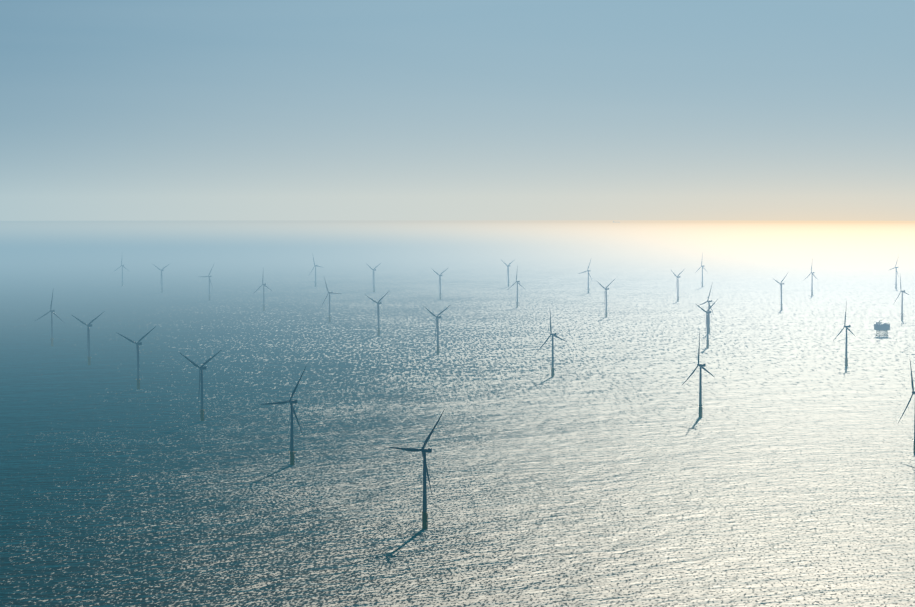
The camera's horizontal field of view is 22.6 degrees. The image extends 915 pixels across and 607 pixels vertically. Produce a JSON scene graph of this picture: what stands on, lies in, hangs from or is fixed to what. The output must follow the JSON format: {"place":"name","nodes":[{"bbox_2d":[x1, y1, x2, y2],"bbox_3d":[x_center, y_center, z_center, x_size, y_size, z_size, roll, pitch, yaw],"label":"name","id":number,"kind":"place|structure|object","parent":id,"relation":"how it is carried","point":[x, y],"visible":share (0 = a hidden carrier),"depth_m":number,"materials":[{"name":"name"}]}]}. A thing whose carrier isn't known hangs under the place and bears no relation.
{"place":"outdoors","nodes":[
{"label":"outdoors","id":0,"kind":"place"},
{"bbox_2d":[0,220,914,606],"bbox_3d":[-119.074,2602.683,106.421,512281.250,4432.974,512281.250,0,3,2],"label":"sea","id":1,"kind":"structure","parent":0,"point":[606,466],"depth_m":4097.27,"materials":[{"name":"liquid"}]},
{"bbox_2d":[35,293,61,345],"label":"wind turbine","id":2,"kind":"object","parent":1,"relation":"on","point":[52,311],"visible":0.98,"depth_m":5986.62,"materials":[{"name":"grey paint"}]},
{"bbox_2d":[72,311,104,364],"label":"wind turbine","id":3,"kind":"object","parent":1,"relation":"on","point":[89,325],"visible":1,"depth_m":5301.94,"materials":[{"name":"grey paint"}]},
{"bbox_2d":[112,260,129,285],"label":"wind turbine","id":4,"kind":"object","parent":1,"relation":"on","point":[122,271],"visible":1,"depth_m":10105.75,"materials":[{"name":"grey paint"}]},
{"bbox_2d":[116,326,155,388],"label":"wind turbine","id":5,"kind":"object","parent":1,"relation":"on","point":[138,379],"visible":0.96,"depth_m":4637.80,"materials":[{"name":"grey paint"}]},
{"bbox_2d":[153,264,168,292],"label":"wind turbine","id":6,"kind":"object","parent":1,"relation":"on","point":[161,284],"visible":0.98,"depth_m":9412.82,"materials":[{"name":"grey paint"}]},
{"bbox_2d":[179,350,220,420],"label":"wind turbine","id":7,"kind":"object","parent":1,"relation":"on","point":[201,368],"visible":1,"depth_m":3973.51,"materials":[{"name":"grey paint"}]},
{"bbox_2d":[201,265,213,300],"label":"wind turbine","id":8,"kind":"object","parent":1,"relation":"on","point":[209,295],"visible":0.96,"depth_m":8669.05,"materials":[{"name":"grey paint"}]},
{"bbox_2d":[254,278,271,310],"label":"wind turbine","id":9,"kind":"object","parent":1,"relation":"on","point":[263,305],"visible":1,"depth_m":7863.77,"materials":[{"name":"grey paint"}]},
{"bbox_2d":[260,365,306,464],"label":"wind turbine","id":10,"kind":"object","parent":1,"relation":"on","point":[291,402],"visible":0.98,"depth_m":3317.87,"materials":[{"name":"grey paint"}]},
{"bbox_2d":[309,253,322,286],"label":"wind turbine","id":11,"kind":"object","parent":1,"relation":"on","point":[315,271],"visible":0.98,"depth_m":10072.68,"materials":[{"name":"grey paint"}]},
{"bbox_2d":[320,278,340,321],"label":"wind turbine","id":12,"kind":"object","parent":1,"relation":"on","point":[329,300],"visible":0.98,"depth_m":7147.50,"materials":[{"name":"grey paint"}]},
{"bbox_2d":[368,263,380,291],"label":"wind turbine","id":13,"kind":"object","parent":1,"relation":"on","point":[374,269],"visible":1,"depth_m":9460.90,"materials":[{"name":"grey paint"}]},
{"bbox_2d":[367,292,387,335],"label":"wind turbine","id":14,"kind":"object","parent":1,"relation":"on","point":[378,303],"visible":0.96,"depth_m":6439.78,"materials":[{"name":"grey paint"}]},
{"bbox_2d":[388,409,444,528],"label":"wind turbine","id":15,"kind":"object","parent":1,"relation":"on","point":[423,450],"visible":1,"depth_m":2679.32,"materials":[{"name":"grey paint"}]},
{"bbox_2d":[426,306,448,353],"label":"wind turbine","id":16,"kind":"object","parent":1,"relation":"on","point":[437,325],"visible":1,"depth_m":5678.14,"materials":[{"name":"grey paint"}]},
{"bbox_2d":[431,268,447,299],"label":"wind turbine","id":17,"kind":"object","parent":1,"relation":"on","point":[440,275],"visible":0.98,"depth_m":8774.97,"materials":[{"name":"grey paint"}]},
{"bbox_2d":[504,260,513,286],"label":"wind turbine","id":18,"kind":"object","parent":1,"relation":"on","point":[508,282],"visible":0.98,"depth_m":10044.14,"materials":[{"name":"grey paint"}]},
{"bbox_2d":[507,265,520,307],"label":"wind turbine","id":19,"kind":"object","parent":1,"relation":"on","point":[517,289],"visible":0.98,"depth_m":8120.96,"materials":[{"name":"grey paint"}]},
{"bbox_2d":[536,313,565,376],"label":"wind turbine","id":20,"kind":"object","parent":1,"relation":"on","point":[552,367],"visible":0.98,"depth_m":4959.10,"materials":[{"name":"grey paint"}]},
{"bbox_2d":[579,260,591,292],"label":"wind turbine","id":21,"kind":"object","parent":1,"relation":"on","point":[588,277],"visible":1,"depth_m":9350.31,"materials":[{"name":"grey paint"}]},
{"bbox_2d":[598,280,613,316],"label":"wind turbine","id":22,"kind":"object","parent":1,"relation":"on","point":[606,288],"visible":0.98,"depth_m":7454.76,"materials":[{"name":"grey paint"}]},
{"bbox_2d":[673,271,682,300],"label":"wind turbine","id":23,"kind":"object","parent":1,"relation":"on","point":[677,286],"visible":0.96,"depth_m":8609.79,"materials":[{"name":"grey paint"}]},
{"bbox_2d":[682,332,713,416],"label":"wind turbine","id":24,"kind":"object","parent":1,"relation":"on","point":[701,366],"visible":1,"depth_m":4045.09,"materials":[{"name":"grey paint"}]},
{"bbox_2d":[696,253,703,286],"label":"wind turbine","id":25,"kind":"object","parent":1,"relation":"on","point":[702,271],"visible":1,"depth_m":10016.12,"materials":[{"name":"grey paint"}]},
{"bbox_2d":[698,282,713,332],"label":"wind turbine","id":26,"kind":"object","parent":1,"relation":"on","point":[708,301],"visible":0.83,"depth_m":6560.86,"materials":[{"name":"grey paint"}]},
{"bbox_2d":[696,298,718,347],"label":"wind turbine","id":27,"kind":"object","parent":1,"relation":"on","point":[707,340],"visible":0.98,"depth_m":5928.89,"materials":[{"name":"grey paint"}]},
{"bbox_2d":[774,273,787,309],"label":"wind turbine","id":28,"kind":"object","parent":1,"relation":"on","point":[781,283],"visible":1,"depth_m":7917.28,"materials":[{"name":"grey paint"}]},
{"bbox_2d":[803,266,817,295],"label":"wind turbine","id":29,"kind":"object","parent":1,"relation":"on","point":[812,281],"visible":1,"depth_m":9091.59,"materials":[{"name":"grey paint"}]},
{"bbox_2d":[836,312,855,365],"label":"wind turbine","id":30,"kind":"object","parent":1,"relation":"on","point":[846,358],"visible":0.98,"depth_m":5268.35,"materials":[{"name":"grey paint"}]},
{"bbox_2d":[874,321,889,336],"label":"offshore substation","id":31,"kind":"object","parent":1,"relation":"on","point":[879,326],"visible":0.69,"depth_m":6398.02,"materials":[{"name":"grey metal"}]},
{"bbox_2d":[890,259,898,288],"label":"wind turbine","id":32,"kind":"object","parent":1,"relation":"on","point":[895,267],"visible":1,"depth_m":9814.23,"materials":[{"name":"grey paint"}]},
{"bbox_2d":[894,277,908,319],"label":"wind turbine","id":33,"kind":"object","parent":1,"relation":"on","point":[901,313],"visible":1,"depth_m":7277.53,"materials":[{"name":"grey paint"}]},
{"bbox_2d":[898,361,914,452],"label":"wind turbine","id":34,"kind":"object","parent":1,"relation":"on","point":[913,391],"visible":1,"depth_m":3472.88,"materials":[{"name":"grey paint"}]},
{"bbox_2d":[0,0,914,220],"label":"sky","id":35,"kind":"structure","parent":0,"point":[111,110],"materials":[{"name":"blue"}]}
]}

